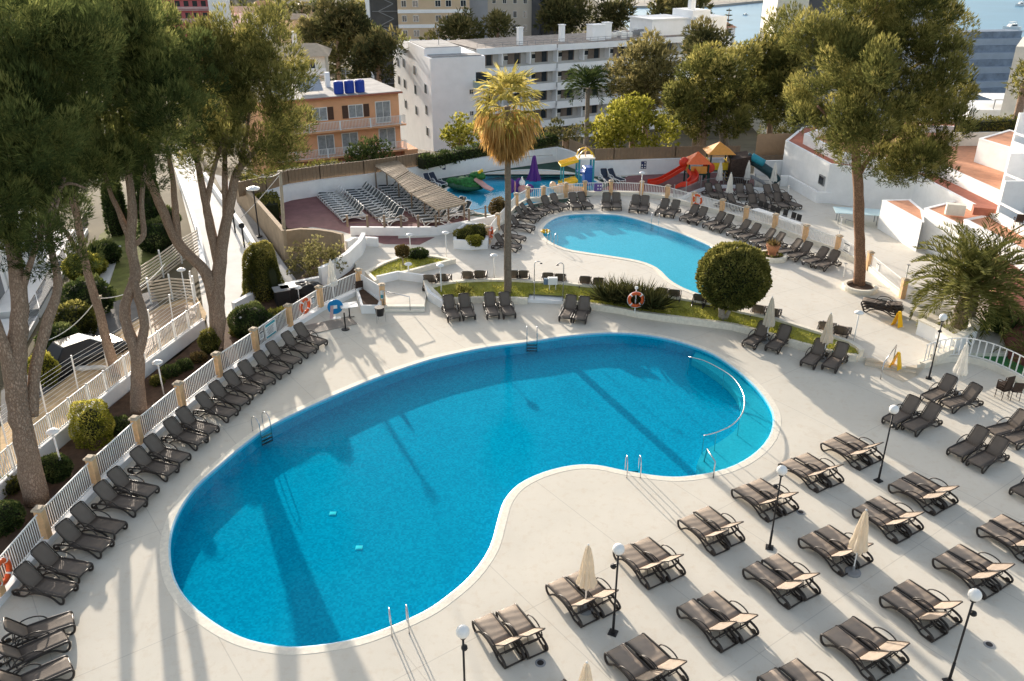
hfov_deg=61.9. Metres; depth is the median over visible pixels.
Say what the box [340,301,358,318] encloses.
table
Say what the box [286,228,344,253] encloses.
curved wall
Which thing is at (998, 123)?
roof hedge
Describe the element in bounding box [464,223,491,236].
planter shrub
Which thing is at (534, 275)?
pool shower
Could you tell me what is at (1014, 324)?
garden plant
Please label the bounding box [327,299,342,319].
round sign
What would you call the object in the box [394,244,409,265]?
ball bush
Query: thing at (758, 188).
play railing
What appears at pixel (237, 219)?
pavement kerb
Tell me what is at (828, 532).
sun lounger
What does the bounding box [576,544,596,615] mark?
parasol
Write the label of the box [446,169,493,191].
crocodile slide
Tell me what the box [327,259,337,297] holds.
parasol
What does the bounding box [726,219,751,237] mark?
sun lounger
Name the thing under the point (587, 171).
water tower
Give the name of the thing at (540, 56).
balcony door
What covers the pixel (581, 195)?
sun lounger
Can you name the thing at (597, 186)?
rules sign
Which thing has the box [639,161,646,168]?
pool sign
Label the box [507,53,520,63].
balcony door
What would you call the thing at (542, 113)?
balcony door
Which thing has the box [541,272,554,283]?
sun lounger
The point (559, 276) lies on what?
sun lounger
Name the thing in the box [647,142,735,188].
playground tower
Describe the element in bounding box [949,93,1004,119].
white terrace house
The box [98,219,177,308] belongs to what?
garden lawn
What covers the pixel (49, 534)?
picket fence
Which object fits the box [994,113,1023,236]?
hotel wing
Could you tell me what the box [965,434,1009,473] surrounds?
sun lounger
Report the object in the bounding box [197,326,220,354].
round shrub
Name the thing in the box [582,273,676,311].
cycad shrub
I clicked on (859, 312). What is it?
garden lamp
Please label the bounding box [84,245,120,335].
garden path
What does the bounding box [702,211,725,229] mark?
sun lounger
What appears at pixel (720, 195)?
sun lounger
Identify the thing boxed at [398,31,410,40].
pine tree
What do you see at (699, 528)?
sun lounger
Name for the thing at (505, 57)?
window
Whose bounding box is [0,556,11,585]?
lifebuoy
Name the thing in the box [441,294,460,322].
sun lounger
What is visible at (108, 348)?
pine tree
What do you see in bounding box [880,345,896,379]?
handrail
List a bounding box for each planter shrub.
[452,227,475,238]
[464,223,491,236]
[464,234,484,247]
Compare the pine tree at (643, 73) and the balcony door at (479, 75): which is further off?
the balcony door at (479, 75)
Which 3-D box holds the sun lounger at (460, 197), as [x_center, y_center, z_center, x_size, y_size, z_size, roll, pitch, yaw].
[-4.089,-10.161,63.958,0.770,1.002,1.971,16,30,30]
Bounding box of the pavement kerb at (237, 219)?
[203,171,281,281]
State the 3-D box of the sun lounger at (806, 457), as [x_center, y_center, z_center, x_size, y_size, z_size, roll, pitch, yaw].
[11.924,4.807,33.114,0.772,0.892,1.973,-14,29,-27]
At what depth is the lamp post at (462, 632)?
21.41 m
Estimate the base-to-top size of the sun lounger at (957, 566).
0.892 m
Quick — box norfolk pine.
[725,8,734,45]
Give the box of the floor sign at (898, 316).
[891,311,902,327]
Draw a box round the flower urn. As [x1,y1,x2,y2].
[762,237,786,262]
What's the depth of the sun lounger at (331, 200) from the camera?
65.50 m
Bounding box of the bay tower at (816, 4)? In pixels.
[751,0,957,133]
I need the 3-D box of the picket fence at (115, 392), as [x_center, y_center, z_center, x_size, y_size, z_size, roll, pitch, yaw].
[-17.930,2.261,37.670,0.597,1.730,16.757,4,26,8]
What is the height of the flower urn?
1.329 m
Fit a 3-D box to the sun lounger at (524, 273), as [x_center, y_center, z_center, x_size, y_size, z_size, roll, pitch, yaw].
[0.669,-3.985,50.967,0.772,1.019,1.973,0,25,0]
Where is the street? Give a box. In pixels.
[172,146,251,327]
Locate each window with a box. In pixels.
[309,59,315,67]
[312,107,327,121]
[348,104,363,117]
[401,0,405,6]
[402,15,406,21]
[412,0,417,6]
[413,15,418,21]
[414,30,419,36]
[435,0,440,6]
[435,15,440,21]
[445,0,450,6]
[460,0,465,6]
[503,55,507,60]
[818,174,825,185]
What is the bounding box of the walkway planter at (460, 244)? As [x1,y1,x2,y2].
[453,222,488,249]
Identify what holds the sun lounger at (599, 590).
on the pool deck at (134, 620)
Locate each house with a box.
[0,209,88,341]
[230,6,270,55]
[246,68,417,173]
[254,0,276,39]
[268,31,331,82]
[276,13,307,42]
[298,1,325,25]
[725,22,735,46]
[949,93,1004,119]
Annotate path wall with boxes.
[318,233,365,285]
[345,236,378,249]
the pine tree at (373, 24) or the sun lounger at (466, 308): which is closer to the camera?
the sun lounger at (466, 308)
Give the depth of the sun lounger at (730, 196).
64.81 m
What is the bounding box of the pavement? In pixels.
[215,174,295,282]
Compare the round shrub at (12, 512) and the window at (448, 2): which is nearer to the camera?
the round shrub at (12, 512)
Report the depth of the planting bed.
37.43 m
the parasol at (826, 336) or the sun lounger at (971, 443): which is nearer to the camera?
the sun lounger at (971, 443)
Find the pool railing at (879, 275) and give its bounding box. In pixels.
[485,179,909,298]
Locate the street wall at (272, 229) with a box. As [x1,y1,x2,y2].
[236,181,288,262]
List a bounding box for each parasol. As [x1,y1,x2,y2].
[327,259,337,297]
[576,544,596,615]
[578,661,592,680]
[716,161,722,180]
[726,172,732,201]
[744,161,750,182]
[761,296,774,343]
[770,163,776,189]
[820,312,833,361]
[844,509,868,577]
[949,342,968,394]
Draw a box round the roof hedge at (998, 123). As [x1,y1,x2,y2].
[953,113,1017,131]
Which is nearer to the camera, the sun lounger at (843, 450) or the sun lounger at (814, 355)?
the sun lounger at (843, 450)
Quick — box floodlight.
[354,280,362,289]
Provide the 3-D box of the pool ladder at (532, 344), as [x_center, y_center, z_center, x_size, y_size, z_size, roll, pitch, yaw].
[1.029,-0.142,44.123,0.562,1.321,0.653,0,25,0]
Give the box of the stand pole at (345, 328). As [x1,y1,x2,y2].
[341,312,349,330]
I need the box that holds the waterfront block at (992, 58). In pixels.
[939,29,1022,99]
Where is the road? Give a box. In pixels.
[1,292,158,423]
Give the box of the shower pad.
[528,294,563,303]
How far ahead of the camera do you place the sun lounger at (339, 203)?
64.39 m
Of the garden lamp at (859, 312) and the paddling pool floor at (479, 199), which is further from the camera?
the paddling pool floor at (479, 199)
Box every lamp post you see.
[456,624,469,680]
[607,543,624,636]
[765,465,787,550]
[873,405,898,482]
[925,314,947,379]
[942,588,981,680]
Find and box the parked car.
[47,333,127,382]
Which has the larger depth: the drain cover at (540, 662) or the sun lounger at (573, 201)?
the sun lounger at (573, 201)
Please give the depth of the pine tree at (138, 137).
33.57 m
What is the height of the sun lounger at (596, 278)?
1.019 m
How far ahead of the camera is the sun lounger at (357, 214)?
61.98 m
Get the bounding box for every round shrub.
[0,499,26,536]
[41,452,74,484]
[66,398,115,450]
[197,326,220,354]
[226,300,274,340]
[408,246,428,259]
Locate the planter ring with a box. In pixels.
[842,279,878,295]
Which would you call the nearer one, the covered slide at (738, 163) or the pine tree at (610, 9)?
the covered slide at (738, 163)
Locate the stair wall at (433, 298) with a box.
[424,282,443,307]
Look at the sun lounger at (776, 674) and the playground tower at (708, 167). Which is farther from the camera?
the playground tower at (708, 167)
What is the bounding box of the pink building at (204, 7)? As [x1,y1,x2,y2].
[162,0,232,73]
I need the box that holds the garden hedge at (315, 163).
[258,157,341,176]
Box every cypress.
[99,184,123,236]
[111,178,126,220]
[132,170,156,225]
[152,166,161,209]
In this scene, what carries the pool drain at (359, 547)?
on the pool floor at (412, 482)
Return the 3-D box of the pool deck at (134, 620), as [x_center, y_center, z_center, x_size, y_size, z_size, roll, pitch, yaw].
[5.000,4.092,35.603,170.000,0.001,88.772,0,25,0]
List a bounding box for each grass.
[372,256,442,275]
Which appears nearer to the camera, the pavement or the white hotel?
the pavement
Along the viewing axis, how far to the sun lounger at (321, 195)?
66.77 m
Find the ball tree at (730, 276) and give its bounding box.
[695,240,772,320]
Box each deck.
[0,266,1023,680]
[309,170,1007,366]
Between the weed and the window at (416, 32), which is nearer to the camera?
the weed
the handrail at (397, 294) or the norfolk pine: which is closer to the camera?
the handrail at (397, 294)
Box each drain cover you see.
[535,659,545,666]
[796,509,804,514]
[983,640,994,648]
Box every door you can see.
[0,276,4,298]
[317,134,335,155]
[341,132,357,152]
[375,100,391,123]
[378,127,395,148]
[476,72,486,80]
[484,54,492,65]
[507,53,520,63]
[507,93,519,102]
[534,90,546,100]
[534,109,546,118]
[534,127,545,136]
[535,51,547,61]
[535,71,547,81]
[560,107,572,115]
[561,50,573,60]
[561,70,573,79]
[561,89,572,97]
[587,48,599,58]
[589,105,597,112]
[613,46,624,56]
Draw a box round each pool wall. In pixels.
[171,336,772,573]
[448,176,581,192]
[543,216,708,250]
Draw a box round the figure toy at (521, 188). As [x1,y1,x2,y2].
[518,177,533,193]
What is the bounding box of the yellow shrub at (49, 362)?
[27,350,61,386]
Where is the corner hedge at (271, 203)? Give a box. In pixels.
[239,171,281,222]
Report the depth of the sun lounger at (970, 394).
37.82 m
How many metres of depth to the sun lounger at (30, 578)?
27.02 m
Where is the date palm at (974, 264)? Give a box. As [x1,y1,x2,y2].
[903,210,1023,346]
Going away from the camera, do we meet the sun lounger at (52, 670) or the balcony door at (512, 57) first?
the sun lounger at (52, 670)
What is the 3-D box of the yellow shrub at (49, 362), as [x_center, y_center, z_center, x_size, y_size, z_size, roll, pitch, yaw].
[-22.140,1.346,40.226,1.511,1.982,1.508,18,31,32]
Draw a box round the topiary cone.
[241,239,284,302]
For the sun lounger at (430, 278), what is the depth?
49.75 m
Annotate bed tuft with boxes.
[0,473,20,496]
[110,414,131,435]
[149,374,165,386]
[161,363,182,378]
[175,357,193,372]
[189,350,207,363]
[267,305,285,321]
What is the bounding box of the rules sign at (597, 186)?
[594,183,601,190]
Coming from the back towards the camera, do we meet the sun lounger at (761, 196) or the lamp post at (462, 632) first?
the sun lounger at (761, 196)
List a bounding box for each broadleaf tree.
[439,111,479,149]
[541,117,586,149]
[579,91,684,148]
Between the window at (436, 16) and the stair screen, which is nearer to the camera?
the stair screen
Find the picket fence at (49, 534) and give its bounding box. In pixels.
[0,268,362,607]
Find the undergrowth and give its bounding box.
[81,0,603,113]
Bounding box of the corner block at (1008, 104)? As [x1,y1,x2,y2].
[999,37,1023,117]
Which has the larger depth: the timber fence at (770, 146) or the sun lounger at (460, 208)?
the timber fence at (770, 146)
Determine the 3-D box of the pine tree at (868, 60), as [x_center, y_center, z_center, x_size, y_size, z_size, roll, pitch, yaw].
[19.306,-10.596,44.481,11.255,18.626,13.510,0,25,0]
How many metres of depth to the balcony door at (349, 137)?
93.87 m
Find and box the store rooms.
[877,199,1023,270]
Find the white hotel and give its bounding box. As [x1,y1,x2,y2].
[445,0,726,138]
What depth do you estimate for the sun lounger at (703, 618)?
25.63 m
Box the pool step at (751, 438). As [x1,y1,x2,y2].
[691,352,771,474]
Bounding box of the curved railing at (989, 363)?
[920,337,1023,382]
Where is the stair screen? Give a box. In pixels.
[360,274,385,306]
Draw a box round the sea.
[618,0,1023,69]
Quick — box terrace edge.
[346,205,495,235]
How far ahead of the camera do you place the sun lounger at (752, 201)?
64.85 m
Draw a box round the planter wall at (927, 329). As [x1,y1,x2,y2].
[916,317,979,362]
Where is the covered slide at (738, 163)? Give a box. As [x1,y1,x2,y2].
[725,151,780,184]
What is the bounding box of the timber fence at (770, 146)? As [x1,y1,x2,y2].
[755,133,793,159]
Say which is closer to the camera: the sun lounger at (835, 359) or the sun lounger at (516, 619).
the sun lounger at (516, 619)
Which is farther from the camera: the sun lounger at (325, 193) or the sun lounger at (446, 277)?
the sun lounger at (325, 193)
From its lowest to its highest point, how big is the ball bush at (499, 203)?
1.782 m
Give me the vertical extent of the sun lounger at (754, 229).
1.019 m
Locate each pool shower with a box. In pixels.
[534,261,542,295]
[556,262,563,300]
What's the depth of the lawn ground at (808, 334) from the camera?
47.61 m
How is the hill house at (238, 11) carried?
on the ground at (96, 226)
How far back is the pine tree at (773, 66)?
83.36 m
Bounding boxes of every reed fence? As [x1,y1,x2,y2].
[238,151,429,196]
[569,138,740,160]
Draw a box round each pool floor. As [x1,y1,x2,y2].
[173,344,739,646]
[451,177,593,213]
[544,220,706,293]
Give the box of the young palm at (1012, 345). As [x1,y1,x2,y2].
[993,329,1023,369]
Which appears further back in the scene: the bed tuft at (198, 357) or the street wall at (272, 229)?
the street wall at (272, 229)
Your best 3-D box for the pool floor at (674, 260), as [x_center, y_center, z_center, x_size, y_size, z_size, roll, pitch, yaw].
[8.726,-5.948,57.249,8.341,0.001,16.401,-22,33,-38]
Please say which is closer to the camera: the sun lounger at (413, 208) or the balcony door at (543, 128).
the sun lounger at (413, 208)
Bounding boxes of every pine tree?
[0,0,130,506]
[0,0,205,376]
[26,0,232,415]
[146,0,178,128]
[146,0,324,351]
[234,0,254,5]
[252,0,293,39]
[280,0,296,13]
[281,29,299,42]
[292,0,375,79]
[293,0,311,14]
[306,0,320,31]
[346,23,407,83]
[352,0,365,15]
[372,22,383,77]
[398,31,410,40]
[419,28,439,39]
[428,5,484,39]
[477,7,520,37]
[532,0,595,33]
[592,0,639,30]
[603,26,680,146]
[646,0,714,14]
[659,40,756,145]
[678,14,735,145]
[714,21,819,134]
[760,0,982,285]
[1000,58,1023,118]
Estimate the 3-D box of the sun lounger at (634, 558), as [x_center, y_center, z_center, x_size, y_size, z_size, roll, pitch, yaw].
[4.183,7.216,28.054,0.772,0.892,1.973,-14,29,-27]
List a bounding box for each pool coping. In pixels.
[160,330,780,654]
[444,169,602,214]
[538,213,714,293]
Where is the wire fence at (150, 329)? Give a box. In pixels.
[0,271,195,443]
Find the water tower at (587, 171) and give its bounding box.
[558,147,594,186]
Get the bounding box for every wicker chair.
[994,381,1014,400]
[995,378,1014,396]
[995,380,1014,397]
[996,376,1015,394]
[1007,383,1023,400]
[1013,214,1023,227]
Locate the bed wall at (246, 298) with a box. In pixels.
[231,276,319,308]
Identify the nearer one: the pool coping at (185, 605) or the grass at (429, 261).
the pool coping at (185, 605)
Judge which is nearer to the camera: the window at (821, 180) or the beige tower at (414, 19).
the window at (821, 180)
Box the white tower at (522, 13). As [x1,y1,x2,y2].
[470,0,568,38]
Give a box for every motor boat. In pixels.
[1002,21,1021,29]
[1015,1,1023,5]
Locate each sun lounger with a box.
[0,629,71,673]
[0,655,74,680]
[1,611,75,656]
[11,560,78,604]
[30,541,93,583]
[52,517,114,558]
[70,500,127,539]
[91,479,147,517]
[107,465,159,499]
[127,445,179,481]
[143,433,191,466]
[160,416,208,450]
[175,405,219,436]
[192,390,238,422]
[208,379,250,411]
[223,369,263,400]
[237,359,275,389]
[253,349,290,379]
[265,340,302,369]
[279,330,316,358]
[293,322,327,349]
[317,186,342,197]
[319,186,344,199]
[321,188,343,201]
[323,190,345,204]
[325,192,350,206]
[327,194,349,208]
[329,196,351,210]
[331,198,354,212]
[333,199,356,214]
[335,201,361,217]
[337,203,365,219]
[340,205,365,221]
[345,181,369,195]
[348,183,369,197]
[350,184,372,196]
[352,187,374,200]
[355,188,377,200]
[357,190,380,202]
[361,192,383,204]
[363,194,386,210]
[366,196,388,212]
[369,198,392,215]
[372,201,395,217]
[375,203,398,220]
[378,181,397,190]
[378,205,404,223]
[381,184,401,192]
[381,207,407,225]
[384,186,405,194]
[387,188,408,197]
[390,191,412,200]
[393,193,415,200]
[397,196,419,205]
[400,198,422,205]
[403,201,426,211]
[407,203,430,213]
[410,206,432,216]
[414,208,440,219]
[419,210,443,221]
[422,209,449,225]
[422,274,436,290]
[423,172,438,185]
[428,171,447,186]
[435,273,451,282]
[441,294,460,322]
[445,204,467,219]
[446,196,465,212]
[449,200,474,218]
[457,293,475,320]
[461,271,473,278]
[472,612,525,668]
[473,270,487,278]
[483,292,499,319]
[491,233,521,252]
[495,603,548,659]
[497,291,515,319]
[500,224,526,243]
[511,214,535,232]
[512,270,519,278]
[515,206,539,223]
[516,202,544,218]
[517,270,529,278]
[523,199,550,215]
[538,195,560,213]
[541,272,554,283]
[545,576,599,627]
[549,193,569,210]
[554,273,566,285]
[558,294,576,322]
[566,571,620,617]
[567,192,581,210]
[573,296,590,323]
[577,191,593,209]
[578,276,591,287]
[592,277,604,285]
[598,168,613,183]
[601,192,611,210]
[604,643,664,680]
[607,168,625,183]
[611,192,621,210]
[613,543,665,589]
[625,633,688,680]
[628,194,640,212]
[632,536,685,581]
[638,195,649,213]
[654,198,669,216]
[664,199,680,218]
[667,289,681,302]
[676,598,738,652]
[677,513,729,555]
[679,204,699,222]
[688,206,709,225]
[691,293,705,307]
[693,506,744,546]
[697,590,759,643]
[701,182,718,199]
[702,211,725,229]
[711,214,735,233]
[714,183,728,198]
[715,193,739,211]
[726,193,745,211]
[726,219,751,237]
[731,483,782,522]
[733,183,747,200]
[736,222,762,242]
[741,320,769,349]
[742,561,804,609]
[744,183,758,197]
[745,193,762,211]
[747,478,798,515]
[749,228,775,246]
[750,304,767,316]
[756,667,791,680]
[757,193,775,210]
[758,231,787,249]
[761,553,820,601]
[762,184,774,200]
[764,307,781,317]
[764,324,791,354]
[770,192,789,209]
[771,183,791,200]
[778,238,802,254]
[778,458,829,492]
[779,658,833,680]
[782,192,802,210]
[786,240,814,261]
[793,452,844,487]
[797,531,857,576]
[800,337,827,369]
[801,246,829,267]
[814,249,841,271]
[814,524,873,568]
[817,320,836,330]
[820,438,871,470]
[820,625,890,680]
[821,341,849,373]
[833,324,851,338]
[833,432,883,464]
[839,616,909,672]
[852,503,910,543]
[861,296,902,312]
[862,299,902,314]
[862,305,903,317]
[865,495,924,535]
[879,589,948,642]
[881,394,921,429]
[888,478,946,515]
[893,579,962,630]
[901,401,942,436]
[901,472,959,508]
[920,373,958,402]
[932,551,999,599]
[939,382,983,413]
[946,424,989,462]
[947,544,1014,590]
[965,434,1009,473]
[976,521,1023,562]
[986,408,1023,435]
[988,514,1023,538]
[1003,424,1023,449]
[1008,478,1023,497]
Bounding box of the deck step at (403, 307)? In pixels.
[385,304,424,311]
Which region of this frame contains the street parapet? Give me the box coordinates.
[175,168,205,262]
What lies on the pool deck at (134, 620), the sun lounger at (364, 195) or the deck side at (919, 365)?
the deck side at (919, 365)
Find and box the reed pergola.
[374,160,466,224]
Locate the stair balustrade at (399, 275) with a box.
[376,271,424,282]
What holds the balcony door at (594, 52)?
in the white hotel
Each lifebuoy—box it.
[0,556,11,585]
[299,297,310,314]
[489,226,492,239]
[627,286,644,312]
[692,194,702,204]
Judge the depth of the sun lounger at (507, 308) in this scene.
47.48 m
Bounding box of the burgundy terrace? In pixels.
[279,188,467,244]
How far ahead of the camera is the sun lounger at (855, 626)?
24.94 m
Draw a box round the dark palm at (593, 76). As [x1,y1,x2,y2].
[561,64,614,145]
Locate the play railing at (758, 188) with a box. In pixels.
[673,172,768,198]
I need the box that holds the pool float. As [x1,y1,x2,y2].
[540,229,549,233]
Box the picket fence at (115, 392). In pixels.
[0,302,205,499]
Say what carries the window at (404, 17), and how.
in the beige tower at (414, 19)
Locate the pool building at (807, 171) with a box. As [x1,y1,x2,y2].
[779,120,1023,218]
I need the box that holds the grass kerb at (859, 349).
[431,278,863,360]
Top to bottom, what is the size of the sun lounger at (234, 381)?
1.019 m
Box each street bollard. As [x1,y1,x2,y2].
[233,210,235,232]
[239,223,244,247]
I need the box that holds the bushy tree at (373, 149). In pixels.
[343,133,395,162]
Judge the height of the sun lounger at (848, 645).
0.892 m
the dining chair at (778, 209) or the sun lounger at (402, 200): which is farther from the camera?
the sun lounger at (402, 200)
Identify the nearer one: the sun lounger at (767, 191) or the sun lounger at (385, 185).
the sun lounger at (767, 191)
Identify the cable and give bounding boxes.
[49,305,92,339]
[101,264,164,298]
[240,176,278,218]
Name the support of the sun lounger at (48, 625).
on the pool deck at (134, 620)
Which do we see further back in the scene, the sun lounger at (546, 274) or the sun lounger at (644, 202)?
the sun lounger at (644, 202)
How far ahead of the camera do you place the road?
47.22 m
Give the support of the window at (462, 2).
in the beige tower at (414, 19)
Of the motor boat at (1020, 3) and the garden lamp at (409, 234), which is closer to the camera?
the garden lamp at (409, 234)
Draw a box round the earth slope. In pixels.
[0,297,205,475]
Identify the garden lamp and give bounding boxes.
[45,428,60,458]
[152,359,164,395]
[176,268,188,308]
[295,285,301,299]
[404,262,411,271]
[406,233,412,247]
[436,263,444,290]
[442,231,448,256]
[490,253,497,277]
[853,310,863,340]
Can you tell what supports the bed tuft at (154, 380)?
on the planting bed
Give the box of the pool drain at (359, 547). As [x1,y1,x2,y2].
[355,545,362,549]
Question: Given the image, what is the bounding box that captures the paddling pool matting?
[438,162,624,216]
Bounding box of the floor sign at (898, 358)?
[889,352,901,370]
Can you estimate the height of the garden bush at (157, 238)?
2.925 m
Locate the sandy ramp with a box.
[879,368,922,381]
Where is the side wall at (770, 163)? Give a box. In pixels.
[753,160,782,174]
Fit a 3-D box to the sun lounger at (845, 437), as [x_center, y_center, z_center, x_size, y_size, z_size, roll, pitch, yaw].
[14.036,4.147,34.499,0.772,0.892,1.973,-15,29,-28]
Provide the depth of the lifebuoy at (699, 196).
64.19 m
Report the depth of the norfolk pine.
173.97 m
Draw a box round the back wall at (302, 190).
[266,147,724,202]
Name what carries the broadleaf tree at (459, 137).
on the ground at (96, 226)
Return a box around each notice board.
[259,330,263,339]
[264,318,276,339]
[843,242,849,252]
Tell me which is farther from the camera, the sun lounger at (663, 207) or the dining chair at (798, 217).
the sun lounger at (663, 207)
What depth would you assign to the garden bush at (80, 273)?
52.21 m
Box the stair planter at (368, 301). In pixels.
[356,287,381,313]
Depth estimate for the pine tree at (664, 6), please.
194.93 m
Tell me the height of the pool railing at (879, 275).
1.235 m
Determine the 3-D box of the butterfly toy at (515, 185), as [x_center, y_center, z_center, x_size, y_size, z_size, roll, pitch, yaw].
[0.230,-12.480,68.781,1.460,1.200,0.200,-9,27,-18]
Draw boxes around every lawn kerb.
[365,255,455,283]
[423,280,858,361]
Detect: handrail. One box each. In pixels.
[383,291,410,309]
[687,356,744,453]
[704,449,715,477]
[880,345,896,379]
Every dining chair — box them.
[754,200,763,213]
[759,202,768,215]
[769,204,775,218]
[771,207,780,219]
[781,209,788,221]
[786,212,796,226]
[796,214,801,227]
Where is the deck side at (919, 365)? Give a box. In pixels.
[305,176,1007,368]
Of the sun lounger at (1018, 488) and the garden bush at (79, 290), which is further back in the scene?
the garden bush at (79, 290)
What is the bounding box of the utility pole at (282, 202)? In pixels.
[277,170,286,236]
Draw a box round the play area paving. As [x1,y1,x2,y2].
[602,173,753,194]
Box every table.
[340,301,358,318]
[752,208,802,231]
[833,206,880,225]
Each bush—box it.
[33,321,82,349]
[53,299,97,334]
[60,251,103,280]
[60,272,118,314]
[87,238,122,263]
[93,253,108,273]
[136,216,174,254]
[151,204,181,222]
[284,234,348,277]
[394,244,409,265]
[488,196,504,216]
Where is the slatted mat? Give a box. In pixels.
[305,316,356,333]
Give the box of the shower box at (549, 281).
[544,277,557,289]
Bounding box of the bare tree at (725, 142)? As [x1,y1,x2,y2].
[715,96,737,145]
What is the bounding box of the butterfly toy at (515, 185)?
[511,178,520,192]
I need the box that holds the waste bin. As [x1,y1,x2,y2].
[374,305,385,319]
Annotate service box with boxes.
[272,285,290,306]
[278,282,296,302]
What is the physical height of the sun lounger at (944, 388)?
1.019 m
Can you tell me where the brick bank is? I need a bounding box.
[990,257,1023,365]
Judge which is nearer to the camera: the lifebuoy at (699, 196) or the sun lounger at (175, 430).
the sun lounger at (175, 430)
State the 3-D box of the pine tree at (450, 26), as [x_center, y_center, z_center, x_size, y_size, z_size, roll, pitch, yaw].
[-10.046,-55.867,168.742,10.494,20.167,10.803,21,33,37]
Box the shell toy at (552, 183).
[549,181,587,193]
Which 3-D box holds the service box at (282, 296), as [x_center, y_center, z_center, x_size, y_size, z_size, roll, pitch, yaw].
[-13.035,-2.518,48.371,0.900,0.960,0.800,-11,28,-22]
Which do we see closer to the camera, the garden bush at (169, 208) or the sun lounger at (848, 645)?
the sun lounger at (848, 645)
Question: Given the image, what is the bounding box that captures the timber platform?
[136,304,196,353]
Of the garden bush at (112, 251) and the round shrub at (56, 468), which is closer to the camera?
the round shrub at (56, 468)
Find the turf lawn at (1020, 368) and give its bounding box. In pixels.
[978,356,1023,381]
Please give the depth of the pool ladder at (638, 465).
32.98 m
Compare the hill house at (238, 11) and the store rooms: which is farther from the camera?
the hill house at (238, 11)
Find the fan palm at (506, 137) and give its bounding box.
[471,60,547,293]
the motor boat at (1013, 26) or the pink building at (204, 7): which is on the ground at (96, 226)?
the pink building at (204, 7)
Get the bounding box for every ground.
[0,0,781,426]
[371,258,442,277]
[434,282,857,353]
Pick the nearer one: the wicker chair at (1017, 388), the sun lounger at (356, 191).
the wicker chair at (1017, 388)
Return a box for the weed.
[452,281,474,293]
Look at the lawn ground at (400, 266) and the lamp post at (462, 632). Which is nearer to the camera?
the lamp post at (462, 632)
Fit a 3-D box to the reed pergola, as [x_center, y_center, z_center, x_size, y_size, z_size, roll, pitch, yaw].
[-7.142,-11.065,64.643,3.138,2.003,14.234,-13,29,-26]
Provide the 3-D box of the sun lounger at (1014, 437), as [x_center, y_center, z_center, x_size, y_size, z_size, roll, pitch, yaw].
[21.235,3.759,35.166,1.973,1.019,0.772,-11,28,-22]
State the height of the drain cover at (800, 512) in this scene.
0.018 m
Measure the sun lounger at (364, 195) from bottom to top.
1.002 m
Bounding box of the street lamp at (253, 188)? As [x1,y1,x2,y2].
[246,186,261,237]
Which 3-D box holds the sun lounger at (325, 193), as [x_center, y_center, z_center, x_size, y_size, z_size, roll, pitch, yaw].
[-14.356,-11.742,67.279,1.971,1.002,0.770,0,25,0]
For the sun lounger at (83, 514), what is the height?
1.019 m
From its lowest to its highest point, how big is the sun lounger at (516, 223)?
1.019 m
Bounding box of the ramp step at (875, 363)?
[865,358,916,373]
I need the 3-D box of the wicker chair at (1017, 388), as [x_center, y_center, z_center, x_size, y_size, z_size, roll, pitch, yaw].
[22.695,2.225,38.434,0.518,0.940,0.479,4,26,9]
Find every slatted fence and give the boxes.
[139,226,198,290]
[146,274,196,303]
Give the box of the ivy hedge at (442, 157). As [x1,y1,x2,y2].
[416,132,560,169]
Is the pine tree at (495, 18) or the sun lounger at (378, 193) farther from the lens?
the pine tree at (495, 18)
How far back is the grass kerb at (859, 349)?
47.56 m
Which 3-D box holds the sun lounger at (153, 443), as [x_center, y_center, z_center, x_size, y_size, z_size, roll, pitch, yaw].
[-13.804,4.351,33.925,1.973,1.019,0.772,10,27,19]
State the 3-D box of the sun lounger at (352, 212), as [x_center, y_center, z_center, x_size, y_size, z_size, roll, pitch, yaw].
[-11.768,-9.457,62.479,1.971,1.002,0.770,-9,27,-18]
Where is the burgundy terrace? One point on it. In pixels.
(315, 211)
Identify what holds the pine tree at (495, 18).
on the ground at (96, 226)
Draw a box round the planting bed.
[0,252,355,577]
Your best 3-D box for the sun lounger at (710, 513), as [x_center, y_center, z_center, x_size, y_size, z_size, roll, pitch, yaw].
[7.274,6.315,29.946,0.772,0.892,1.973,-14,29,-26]
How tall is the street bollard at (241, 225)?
1.748 m
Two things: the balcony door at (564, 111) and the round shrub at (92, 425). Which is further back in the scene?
the balcony door at (564, 111)
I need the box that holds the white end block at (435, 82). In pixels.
[393,36,492,150]
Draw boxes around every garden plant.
[975,306,1021,333]
[978,298,1023,335]
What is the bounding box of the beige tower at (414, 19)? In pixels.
[365,0,469,86]
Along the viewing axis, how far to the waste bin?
45.93 m
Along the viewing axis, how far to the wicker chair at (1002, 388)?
38.36 m
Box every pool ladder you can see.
[251,411,272,445]
[388,604,409,636]
[526,326,537,351]
[624,455,641,477]
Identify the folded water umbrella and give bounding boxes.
[522,155,549,181]
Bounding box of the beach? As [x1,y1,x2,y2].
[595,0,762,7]
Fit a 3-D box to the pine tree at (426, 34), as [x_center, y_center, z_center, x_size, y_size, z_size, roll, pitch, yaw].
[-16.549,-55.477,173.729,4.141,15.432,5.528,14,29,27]
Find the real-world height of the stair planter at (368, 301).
0.480 m

